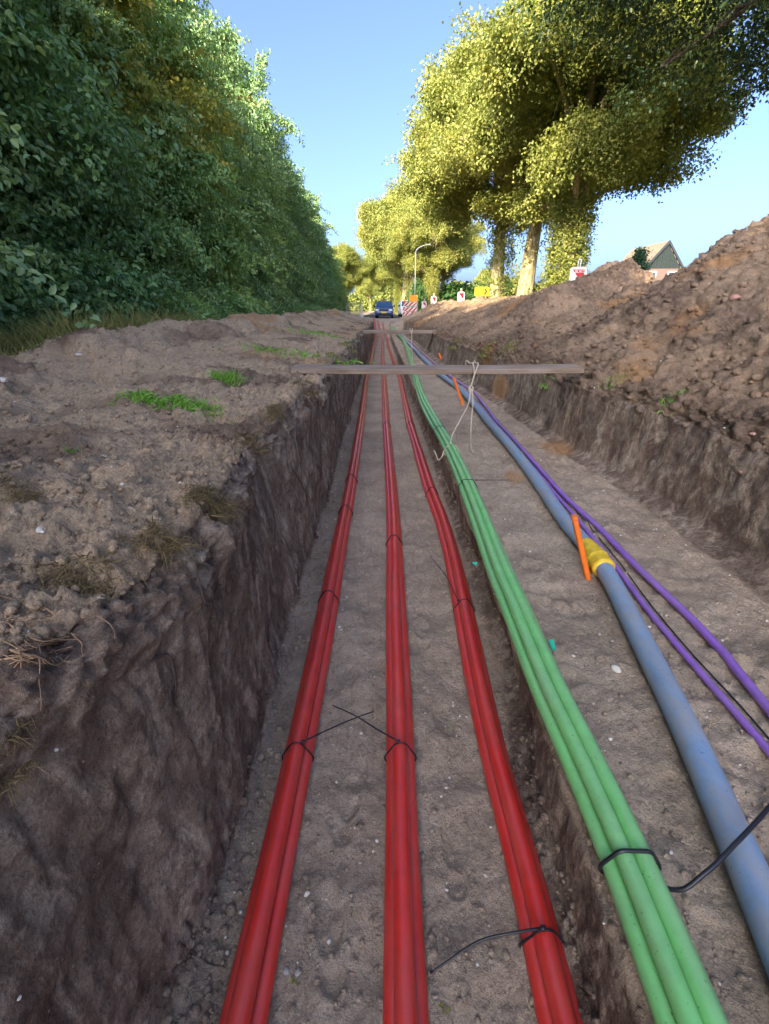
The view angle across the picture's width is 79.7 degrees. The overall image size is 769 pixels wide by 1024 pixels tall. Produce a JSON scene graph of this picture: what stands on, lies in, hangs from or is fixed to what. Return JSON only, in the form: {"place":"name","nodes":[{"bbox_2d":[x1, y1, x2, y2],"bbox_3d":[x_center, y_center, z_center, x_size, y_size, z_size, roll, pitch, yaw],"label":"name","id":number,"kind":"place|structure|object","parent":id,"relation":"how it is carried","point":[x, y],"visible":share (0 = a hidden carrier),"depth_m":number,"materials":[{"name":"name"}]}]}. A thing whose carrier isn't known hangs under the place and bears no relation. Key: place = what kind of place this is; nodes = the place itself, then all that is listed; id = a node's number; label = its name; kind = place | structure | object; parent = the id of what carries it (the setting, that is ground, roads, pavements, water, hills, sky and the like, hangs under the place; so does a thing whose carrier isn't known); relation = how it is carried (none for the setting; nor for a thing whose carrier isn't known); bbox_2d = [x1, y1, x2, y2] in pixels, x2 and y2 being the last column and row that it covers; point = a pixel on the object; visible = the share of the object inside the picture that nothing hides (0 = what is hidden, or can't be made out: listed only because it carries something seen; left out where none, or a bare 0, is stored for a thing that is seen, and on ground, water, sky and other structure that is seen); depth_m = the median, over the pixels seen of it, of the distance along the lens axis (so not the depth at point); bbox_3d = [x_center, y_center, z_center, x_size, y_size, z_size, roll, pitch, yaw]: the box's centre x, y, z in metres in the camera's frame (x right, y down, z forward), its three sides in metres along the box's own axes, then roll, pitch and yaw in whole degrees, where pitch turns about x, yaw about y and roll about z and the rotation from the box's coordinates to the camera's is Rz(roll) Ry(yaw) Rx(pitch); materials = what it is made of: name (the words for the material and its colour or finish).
{"place":"outdoors","nodes":[
{"label":"outdoors","id":0,"kind":"place"},
{"bbox_2d":[363,312,402,317],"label":"road","id":1,"kind":"structure","parent":0,"point":[371,315],"depth_m":56.16,"materials":[{"name":"asphalt"}]},
{"bbox_2d":[373,301,394,317],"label":"parked van","id":2,"kind":"object","parent":1,"relation":"on","point":[383,308],"visible":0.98,"depth_m":46.09,"materials":[{"name":"blue paint"}]},
{"bbox_2d":[0,216,768,1023],"bbox_3d":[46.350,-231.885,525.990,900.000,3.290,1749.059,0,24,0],"label":"ground","id":3,"kind":"structure","parent":0,"point":[114,842],"depth_m":1.96,"materials":[{"name":"soil"}]},
{"bbox_2d":[0,468,55,503],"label":"dry grass clump","id":4,"kind":"object","parent":3,"relation":"on","point":[21,494],"visible":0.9,"depth_m":1.54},
{"bbox_2d":[0,301,57,339],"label":"bush","id":5,"kind":"object","parent":3,"relation":"on","point":[22,318],"visible":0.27,"depth_m":6.93,"materials":[{"name":"green plant"}]},
{"bbox_2d":[0,717,61,813],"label":"dry grass clump","id":6,"kind":"object","parent":3,"relation":"on","point":[14,737],"visible":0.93,"depth_m":0.88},
{"bbox_2d":[0,653,70,665],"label":"root","id":7,"kind":"object","parent":3,"relation":"on","point":[36,656],"visible":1,"depth_m":0.93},
{"bbox_2d":[2,620,70,641],"bbox_3d":[-0.774,0.269,1.010,0.114,0.068,0.069,0,24,0],"label":"root","id":8,"kind":"object","parent":3,"relation":"on","point":[11,625],"visible":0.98,"depth_m":0.99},
{"bbox_2d":[9,646,72,654],"bbox_3d":[-0.741,0.289,0.982,0.065,0.077,0.103,4,24,8],"label":"root","id":9,"kind":"object","parent":3,"relation":"on","point":[13,651],"visible":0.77,"depth_m":0.93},
{"bbox_2d":[0,607,83,668],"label":"fine roots","id":10,"kind":"object","parent":3,"relation":"on","point":[26,649],"visible":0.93,"depth_m":0.99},
{"bbox_2d":[0,0,121,328],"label":"hedge tree","id":11,"kind":"object","parent":3,"relation":"on","point":[9,257],"visible":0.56,"depth_m":6.67,"materials":[{"name":"green plant"}]},
{"bbox_2d":[26,284,124,332],"bbox_3d":[-5.703,-3.596,8.593,1.813,1.239,3.040,3,24,6],"label":"bush","id":12,"kind":"object","parent":3,"relation":"on","point":[79,307],"visible":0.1,"depth_m":8.13,"materials":[{"name":"green plant"}]},
{"bbox_2d":[2,549,160,610],"bbox_3d":[-0.778,0.188,1.184,0.392,0.126,0.247,0,24,0],"label":"dry grass clump","id":13,"kind":"object","parent":3,"relation":"on","point":[84,585],"visible":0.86,"depth_m":1.20,"materials":[{"name":"plant"}]},
{"bbox_2d":[0,0,202,323],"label":"hedge tree","id":14,"kind":"object","parent":3,"relation":"on","point":[149,264],"visible":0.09,"depth_m":9.87,"materials":[{"name":"green plant"}]},
{"bbox_2d":[0,0,209,339],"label":"hedge tree","id":15,"kind":"object","parent":3,"relation":"on","point":[40,80],"visible":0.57,"depth_m":7.76,"materials":[{"name":"green plant"}]},
{"bbox_2d":[104,387,188,410],"bbox_3d":[-1.530,-0.737,3.020,0.610,0.158,0.401,12,26,24],"label":"grass patch","id":16,"kind":"object","parent":3,"relation":"on","point":[139,395],"visible":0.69,"depth_m":3.00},
{"bbox_2d":[27,0,267,314],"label":"hedge tree","id":17,"kind":"object","parent":3,"relation":"on","point":[202,182],"visible":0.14,"depth_m":11.69,"materials":[{"name":"green plant"}]},
{"bbox_2d":[34,0,263,307],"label":"hedge tree","id":18,"kind":"object","parent":3,"relation":"on","point":[78,9],"visible":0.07,"depth_m":11.23,"materials":[{"name":"green plant"}]},
{"bbox_2d":[0,296,300,365],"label":"grass","id":19,"kind":"structure","parent":3,"relation":"on","point":[17,343],"depth_m":5.39,"materials":[{"name":"plant"}]},
{"bbox_2d":[107,515,212,576],"bbox_3d":[-0.685,0.096,1.369,0.351,0.145,0.238,0,24,0],"label":"dry grass clump","id":20,"kind":"object","parent":3,"relation":"on","point":[166,544],"visible":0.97,"depth_m":1.35,"materials":[{"name":"plant"}]},
{"bbox_2d":[0,319,344,664],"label":"soil clods","id":21,"kind":"object","parent":3,"relation":"on","point":[16,629],"visible":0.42,"depth_m":1.82,"materials":[{"name":"soil"}]},
{"bbox_2d":[116,390,234,424],"bbox_3d":[-1.307,-0.704,3.042,0.827,0.213,0.386,0,24,0],"label":"grass patch","id":22,"kind":"object","parent":3,"relation":"on","point":[192,406],"visible":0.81,"depth_m":3.01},
{"bbox_2d":[148,653,206,818],"bbox_3d":[-0.592,0.665,1.367,0.059,0.636,0.084,0,24,0],"label":"root","id":23,"kind":"object","parent":3,"relation":"on","point":[172,668],"visible":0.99,"depth_m":1.33,"materials":[{"name":"brown plant"}]},
{"bbox_2d":[143,286,231,320],"bbox_3d":[-4.834,-4.663,10.904,1.838,1.256,3.081,-21,31,-39],"label":"bush","id":24,"kind":"object","parent":3,"relation":"on","point":[201,308],"visible":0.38,"depth_m":10.43,"materials":[{"name":"green plant"}]},
{"bbox_2d":[127,1,263,310],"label":"hedge tree","id":25,"kind":"object","parent":3,"relation":"on","point":[227,275],"depth_m":13.73,"materials":[{"name":"green plant"}]},
{"bbox_2d":[102,0,289,313],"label":"hedge tree","id":26,"kind":"object","parent":3,"relation":"on","point":[173,20],"visible":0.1,"depth_m":13.26,"materials":[{"name":"green plant"}]},
{"bbox_2d":[178,942,224,968],"bbox_3d":[-0.542,1.313,1.372,0.108,0.188,0.043,0,24,0],"label":"root","id":27,"kind":"object","parent":3,"relation":"on","point":[180,944],"visible":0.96,"depth_m":1.41,"materials":[{"name":"brown plant"}]},
{"bbox_2d":[193,563,220,604],"bbox_3d":[-0.577,0.220,1.496,0.041,0.176,0.216,-4,24,-9],"label":"root","id":28,"kind":"object","parent":3,"relation":"on","point":[199,585],"visible":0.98,"depth_m":1.41,"materials":[{"name":"brown plant"}]},
{"bbox_2d":[165,474,257,542],"bbox_3d":[-0.615,-0.003,1.685,0.350,0.186,0.416,0,24,0],"label":"dry grass clump","id":29,"kind":"object","parent":3,"relation":"on","point":[219,506],"visible":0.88,"depth_m":1.68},
{"bbox_2d":[169,68,261,288],"bbox_3d":[-7.945,-10.829,16.502,6.674,9.845,6.435,5,24,10],"label":"hedge tree","id":30,"kind":"object","parent":3,"relation":"on","point":[253,223],"depth_m":16.64,"materials":[{"name":"green plant"}]},
{"bbox_2d":[205,302,241,318],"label":"bush","id":31,"kind":"object","parent":3,"relation":"on","point":[223,311],"visible":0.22,"depth_m":12.94,"materials":[{"name":"green plant"}]},
{"bbox_2d":[200,369,248,386],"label":"grass tuft","id":32,"kind":"object","parent":3,"relation":"on","point":[229,377],"visible":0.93,"depth_m":3.99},
{"bbox_2d":[156,0,298,314],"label":"hedge tree","id":33,"kind":"object","parent":3,"relation":"on","point":[259,288],"visible":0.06,"depth_m":17.56,"materials":[{"name":"green plant"}]},
{"bbox_2d":[221,300,269,314],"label":"bush","id":34,"kind":"object","parent":3,"relation":"on","point":[261,313],"visible":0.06,"depth_m":15.59,"materials":[{"name":"green plant"}]},
{"bbox_2d":[226,431,279,462],"bbox_3d":[-0.749,-0.361,2.646,0.352,0.168,0.324,20,31,37],"label":"dry grass clump","id":35,"kind":"object","parent":3,"relation":"on","point":[248,437],"visible":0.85,"depth_m":2.63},
{"bbox_2d":[213,94,301,306],"bbox_3d":[-8.110,-14.514,23.467,7.698,11.356,7.423,14,27,28],"label":"hedge tree","id":36,"kind":"object","parent":3,"relation":"on","point":[275,188],"visible":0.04,"depth_m":23.04,"materials":[{"name":"green plant"}]},
{"bbox_2d":[253,297,277,314],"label":"bush","id":37,"kind":"object","parent":3,"relation":"on","point":[271,306],"visible":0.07,"depth_m":17.95,"materials":[{"name":"green plant"}]},
{"bbox_2d":[215,16,319,305],"bbox_3d":[-8.045,-16.999,24.660,8.555,14.619,8.198,-2,24,-4],"label":"hedge tree","id":38,"kind":"object","parent":3,"relation":"on","point":[266,131],"visible":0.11,"depth_m":23.32,"materials":[{"name":"green plant"}]},
{"bbox_2d":[234,100,300,306],"bbox_3d":[-7.679,-13.190,21.184,7.235,10.220,6.644,-4,24,-10],"label":"hedge tree","id":39,"kind":"object","parent":3,"relation":"on","point":[277,237],"visible":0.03,"depth_m":21.06,"materials":[{"name":"green plant"}]},
{"bbox_2d":[225,45,315,309],"bbox_3d":[-8.124,-18.263,27.595,7.796,15.208,8.490,6,25,14],"label":"hedge tree","id":40,"kind":"object","parent":3,"relation":"on","point":[291,202],"depth_m":27.68,"materials":[{"name":"green plant"}]},
{"bbox_2d":[261,403,292,430],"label":"dry grass clump","id":41,"kind":"object","parent":3,"relation":"on","point":[273,407],"visible":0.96,"depth_m":3.04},
{"bbox_2d":[274,304,300,314],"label":"bush","id":42,"kind":"object","parent":3,"relation":"on","point":[286,309],"visible":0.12,"depth_m":21.71,"materials":[{"name":"green plant"}]},
{"bbox_2d":[255,91,324,306],"bbox_3d":[-8.161,-18.512,29.934,7.744,14.042,7.467,-8,25,-17],"label":"hedge tree","id":43,"kind":"object","parent":3,"relation":"on","point":[312,290],"visible":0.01,"depth_m":30.71,"materials":[{"name":"green plant"}]},
{"bbox_2d":[218,318,375,1023],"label":"red pipe bundle","id":44,"kind":"object","parent":3,"relation":"on","point":[248,994],"visible":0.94,"depth_m":1.77,"materials":[{"name":"plastic"}]},
{"bbox_2d":[268,114,332,305],"bbox_3d":[-7.583,-19.885,32.866,8.198,13.197,8.555,9,25,19],"label":"hedge tree","id":45,"kind":"object","parent":3,"relation":"on","point":[308,234],"visible":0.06,"depth_m":32.05,"materials":[{"name":"green plant"}]},
{"bbox_2d":[210,341,395,364],"bbox_3d":[-1.069,-2.110,6.123,2.515,0.295,1.118,0,24,0],"label":"grass patch","id":46,"kind":"object","parent":3,"relation":"on","point":[305,355],"visible":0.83,"depth_m":6.03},
{"bbox_2d":[285,302,322,312],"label":"bush","id":47,"kind":"object","parent":3,"relation":"on","point":[303,308],"visible":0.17,"depth_m":25.42,"materials":[{"name":"green plant"}]},
{"bbox_2d":[287,379,329,403],"bbox_3d":[-0.679,-1.026,3.899,0.453,0.164,0.774,0,24,0],"label":"dry grass clump","id":48,"kind":"object","parent":3,"relation":"on","point":[310,387],"visible":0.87,"depth_m":3.85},
{"bbox_2d":[282,159,335,308],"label":"hedge tree","id":49,"kind":"object","parent":3,"relation":"on","point":[323,302],"visible":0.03,"depth_m":37.84,"materials":[{"name":"green plant"}]},
{"bbox_2d":[283,150,340,308],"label":"hedge tree","id":50,"kind":"object","parent":3,"relation":"on","point":[311,195],"visible":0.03,"depth_m":38.08,"materials":[{"name":"green plant"}]},
{"bbox_2d":[276,327,356,341],"bbox_3d":[-1.386,-3.923,10.121,1.697,0.304,1.675,-17,29,-34],"label":"grass patch","id":51,"kind":"object","parent":3,"relation":"on","point":[312,332],"visible":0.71,"depth_m":10.05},
{"bbox_2d":[300,181,343,307],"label":"hedge tree","id":52,"kind":"object","parent":3,"relation":"on","point":[329,226],"depth_m":44.92,"materials":[{"name":"green plant"}]},
{"bbox_2d":[307,189,339,299],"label":"hedge tree","id":53,"kind":"object","parent":3,"relation":"on","point":[326,270],"visible":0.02,"depth_m":42.08,"materials":[{"name":"green plant"}]},
{"bbox_2d":[315,223,339,309],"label":"hedge tree","id":54,"kind":"object","parent":3,"relation":"on","point":[326,256],"visible":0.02,"depth_m":43.98,"materials":[{"name":"green plant"}]},
{"bbox_2d":[317,351,346,364],"bbox_3d":[-0.770,-2.212,6.778,0.597,0.286,0.807,15,28,30],"label":"grass sod","id":55,"kind":"object","parent":3,"relation":"on","point":[331,354],"depth_m":6.78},
{"bbox_2d":[325,245,344,310],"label":"hedge tree","id":56,"kind":"object","parent":3,"relation":"on","point":[335,264],"depth_m":48.67,"materials":[{"name":"green plant"}]},
{"bbox_2d":[327,238,349,310],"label":"hedge tree","id":57,"kind":"object","parent":3,"relation":"on","point":[341,295],"visible":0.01,"depth_m":52.41,"materials":[{"name":"green plant"}]},
{"bbox_2d":[326,247,352,311],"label":"hedge tree","id":58,"kind":"object","parent":3,"relation":"on","point":[341,281],"visible":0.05,"depth_m":58.35,"materials":[{"name":"green plant"}]},
{"bbox_2d":[329,241,370,295],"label":"oak tree","id":59,"kind":"object","parent":3,"relation":"on","point":[356,270],"visible":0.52,"depth_m":79.68,"materials":[{"name":"green plant"}]},
{"bbox_2d":[343,251,369,298],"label":"oak tree","id":60,"kind":"object","parent":3,"relation":"on","point":[364,262],"visible":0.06,"depth_m":95.70,"materials":[{"name":"green plant"}]},
{"bbox_2d":[354,274,388,311],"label":"oak tree","id":61,"kind":"object","parent":3,"relation":"on","point":[368,287],"visible":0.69,"depth_m":141.63,"materials":[{"name":"green plant"}]},
{"bbox_2d":[155,408,600,1023],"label":"fallen crumbs","id":62,"kind":"object","parent":3,"relation":"on","point":[231,910],"visible":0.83,"depth_m":1.73,"materials":[{"name":"soil"}]},
{"bbox_2d":[332,320,428,1023],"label":"red pipe bundle","id":63,"kind":"object","parent":3,"relation":"on","point":[405,998],"visible":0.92,"depth_m":1.78,"materials":[{"name":"plastic"}]},
{"bbox_2d":[360,247,403,313],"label":"oak tree","id":64,"kind":"object","parent":3,"relation":"on","point":[397,283],"visible":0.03,"depth_m":78.00,"materials":[{"name":"green plant"}]},
{"bbox_2d":[351,190,423,299],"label":"oak tree","id":65,"kind":"object","parent":3,"relation":"on","point":[403,291],"depth_m":67.83,"materials":[{"name":"green plant"}]},
{"bbox_2d":[362,256,421,302],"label":"oak tree","id":66,"kind":"object","parent":3,"relation":"on","point":[376,278],"visible":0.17,"depth_m":99.82,"materials":[{"name":"green plant"}]},
{"bbox_2d":[363,251,422,313],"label":"oak tree","id":67,"kind":"object","parent":3,"relation":"on","point":[372,259],"visible":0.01,"depth_m":88.79,"materials":[{"name":"green plant"}]},
{"bbox_2d":[353,330,436,333],"bbox_3d":[0.381,-6.031,15.402,3.202,0.102,0.424,0,25,0],"label":"wooden plank","id":68,"kind":"object","parent":3,"relation":"on","point":[397,331],"visible":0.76,"depth_m":15.22,"materials":[{"name":"brown wood"}]},
{"bbox_2d":[398,300,407,316],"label":"parked car","id":69,"kind":"object","parent":3,"relation":"on","point":[400,309],"visible":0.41,"depth_m":53.05,"materials":[{"name":"white paint"}]},
{"bbox_2d":[403,299,417,315],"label":"road barrier","id":70,"kind":"object","parent":3,"relation":"on","point":[410,308],"visible":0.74,"depth_m":42.95,"materials":[{"name":"white paint"}]},
{"bbox_2d":[350,176,472,299],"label":"oak tree","id":71,"kind":"object","parent":3,"relation":"on","point":[380,215],"visible":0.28,"depth_m":54.55,"materials":[{"name":"green plant"}]},
{"bbox_2d":[405,277,428,311],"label":"bush","id":72,"kind":"object","parent":3,"relation":"on","point":[417,287],"visible":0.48,"depth_m":50.05,"materials":[{"name":"green plant"}]},
{"bbox_2d":[348,282,489,310],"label":"wood","id":73,"kind":"object","parent":3,"relation":"on","point":[384,296],"visible":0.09,"depth_m":161.36,"materials":[{"name":"green plant"}]},
{"bbox_2d":[384,196,486,304],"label":"oak tree","id":74,"kind":"object","parent":3,"relation":"on","point":[445,252],"visible":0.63,"depth_m":51.18,"materials":[{"name":"green plant"}]},
{"bbox_2d":[291,364,583,374],"bbox_3d":[0.564,-1.549,4.994,3.103,0.066,0.284,0,27,-1],"label":"wooden plank","id":75,"kind":"object","parent":3,"relation":"on","point":[440,369],"visible":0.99,"depth_m":4.88,"materials":[{"name":"brown wood"}]},
{"bbox_2d":[434,360,478,459],"bbox_3d":[0.769,-1.124,5.079,0.462,1.013,0.525,0,24,0],"label":"rope","id":76,"kind":"object","parent":75,"relation":"hanging from","point":[470,386],"visible":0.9,"depth_m":4.96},
{"bbox_2d":[416,220,489,291],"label":"oak tree","id":77,"kind":"object","parent":3,"relation":"on","point":[467,263],"visible":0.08,"depth_m":69.09,"materials":[{"name":"green plant"}]},
{"bbox_2d":[452,377,463,404],"bbox_3d":[1.207,-1.961,7.521,0.044,0.488,0.064,-21,22,9],"label":"marker stake","id":78,"kind":"object","parent":3,"relation":"on","point":[457,389],"visible":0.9,"depth_m":7.49,"materials":[{"name":"orange plastic"}]},
{"bbox_2d":[434,279,484,300],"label":"bush","id":79,"kind":"object","parent":3,"relation":"on","point":[452,290],"visible":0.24,"depth_m":55.07,"materials":[{"name":"green plant"}]},
{"bbox_2d":[457,288,464,301],"bbox_3d":[5.121,-13.965,31.034,0.469,1.979,0.056,-2,24,-4],"label":"warning board","id":80,"kind":"object","parent":3,"relation":"on","point":[460,296],"visible":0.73,"depth_m":30.81,"materials":[{"name":"white paint"}]},
{"bbox_2d":[172,390,768,1023],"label":"soil crumbs","id":81,"kind":"object","parent":3,"relation":"on","point":[614,928],"visible":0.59,"depth_m":1.65,"materials":[{"name":"soil"}]},
{"bbox_2d":[381,44,579,298],"bbox_3d":[7.101,-19.235,27.653,14.258,15.077,13.459,-2,24,-5],"label":"oak tree","id":82,"kind":"object","parent":3,"relation":"on","point":[450,203],"visible":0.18,"depth_m":27.04,"materials":[{"name":"green plant"}]},
{"bbox_2d":[474,287,488,297],"bbox_3d":[5.723,-12.109,27.509,0.838,2.396,0.081,0,24,0],"label":"arrow sign","id":83,"kind":"object","parent":3,"relation":"on","point":[481,291],"visible":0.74,"depth_m":27.09,"materials":[{"name":"yellow plastic"}]},
{"bbox_2d":[382,324,582,1023],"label":"red pipe bundle","id":84,"kind":"object","parent":3,"relation":"on","point":[553,991],"visible":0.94,"depth_m":1.76,"materials":[{"name":"plastic"}]},
{"bbox_2d":[474,340,495,359],"bbox_3d":[1.930,-2.950,8.422,0.507,0.380,0.850,-6,25,-14],"label":"grass sod","id":85,"kind":"object","parent":3,"relation":"on","point":[488,346],"depth_m":8.42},
{"bbox_2d":[456,277,516,297],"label":"bush","id":86,"kind":"object","parent":3,"relation":"on","point":[473,291],"visible":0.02,"depth_m":52.36,"materials":[{"name":"green plant"}]},
{"bbox_2d":[472,268,510,283],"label":"oak tree","id":87,"kind":"object","parent":3,"relation":"on","point":[477,279],"visible":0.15,"depth_m":186.45,"materials":[{"name":"green plant"}]},
{"bbox_2d":[497,337,524,355],"bbox_3d":[2.120,-2.791,7.785,0.506,0.340,0.791,0,24,0],"label":"grass sod","id":88,"kind":"object","parent":3,"relation":"on","point":[509,345],"depth_m":7.73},
{"bbox_2d":[412,0,740,295],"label":"oak tree","id":89,"kind":"object","parent":3,"relation":"on","point":[458,159],"visible":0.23,"depth_m":19.72,"materials":[{"name":"green plant"}]},
{"bbox_2d":[569,259,586,280],"bbox_3d":[5.469,-6.245,13.235,0.450,1.814,0.061,2,24,5],"label":"warning board","id":90,"kind":"object","parent":3,"relation":"on","point":[577,271],"visible":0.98,"depth_m":12.98,"materials":[{"name":"white paint"}]},
{"bbox_2d":[570,514,590,579],"bbox_3d":[1.136,0.210,2.662,0.034,0.430,0.051,-16,21,15],"label":"marker stake","id":91,"kind":"object","parent":3,"relation":"on","point":[580,545],"visible":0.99,"depth_m":2.64,"materials":[{"name":"orange plastic"}]},
{"bbox_2d":[392,326,768,1023],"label":"green pipe bundle","id":92,"kind":"object","parent":3,"relation":"on","point":[676,982],"visible":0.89,"depth_m":1.35,"materials":[{"name":"plastic"}]},
{"bbox_2d":[395,328,768,978],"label":"blue pipe","id":93,"kind":"object","parent":3,"relation":"on","point":[746,865],"visible":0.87,"depth_m":1.61,"materials":[{"name":"plastic"}]},
{"bbox_2d":[401,335,768,716],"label":"purple pipe","id":94,"kind":"object","parent":3,"relation":"on","point":[747,682],"visible":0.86,"depth_m":2.48,"materials":[{"name":"plastic"}]},
{"bbox_2d":[425,358,768,756],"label":"purple pipe","id":95,"kind":"object","parent":3,"relation":"on","point":[742,720],"visible":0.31,"depth_m":2.06,"materials":[{"name":"plastic"}]},
{"bbox_2d":[426,214,768,451],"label":"soil clods","id":96,"kind":"object","parent":3,"relation":"on","point":[748,414],"visible":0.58,"depth_m":4.81,"materials":[{"name":"soil"}]},
{"bbox_2d":[447,0,756,288],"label":"oak tree","id":97,"kind":"object","parent":3,"relation":"on","point":[599,153],"visible":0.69,"depth_m":15.94,"materials":[{"name":"green plant"}]},
{"bbox_2d":[473,397,768,739],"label":"black cable","id":98,"kind":"object","parent":3,"relation":"on","point":[734,699],"visible":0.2,"depth_m":2.12,"materials":[{"name":"black plastic"}]},
{"bbox_2d":[507,0,768,167],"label":"oak tree","id":99,"kind":"object","parent":3,"relation":"on","point":[740,55],"visible":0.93,"depth_m":11.86,"materials":[{"name":"green plant"}]},
{"bbox_2d":[626,246,653,269],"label":"conifer shrub","id":100,"kind":"object","parent":3,"relation":"on","point":[639,256],"visible":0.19,"depth_m":31.46,"materials":[{"name":"green plant"}]},
{"bbox_2d":[623,240,683,279],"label":"farmhouse","id":101,"kind":"object","parent":3,"relation":"on","point":[665,258],"visible":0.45,"depth_m":63.74,"materials":[{"name":"paint"}]},
{"bbox_2d":[652,389,691,414],"bbox_3d":[2.356,-0.898,3.756,0.277,0.227,0.223,0,24,0],"label":"grass tuft","id":102,"kind":"object","parent":3,"relation":"on","point":[670,400],"visible":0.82,"depth_m":3.76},
{"bbox_2d":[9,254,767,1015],"bbox_3d":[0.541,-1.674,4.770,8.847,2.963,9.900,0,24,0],"label":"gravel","id":103,"kind":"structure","parent":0,"point":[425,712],"depth_m":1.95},
{"bbox_2d":[179,0,768,299],"label":"sky","id":104,"kind":"structure","parent":0,"point":[342,69],"materials":[{"name":"blue"}]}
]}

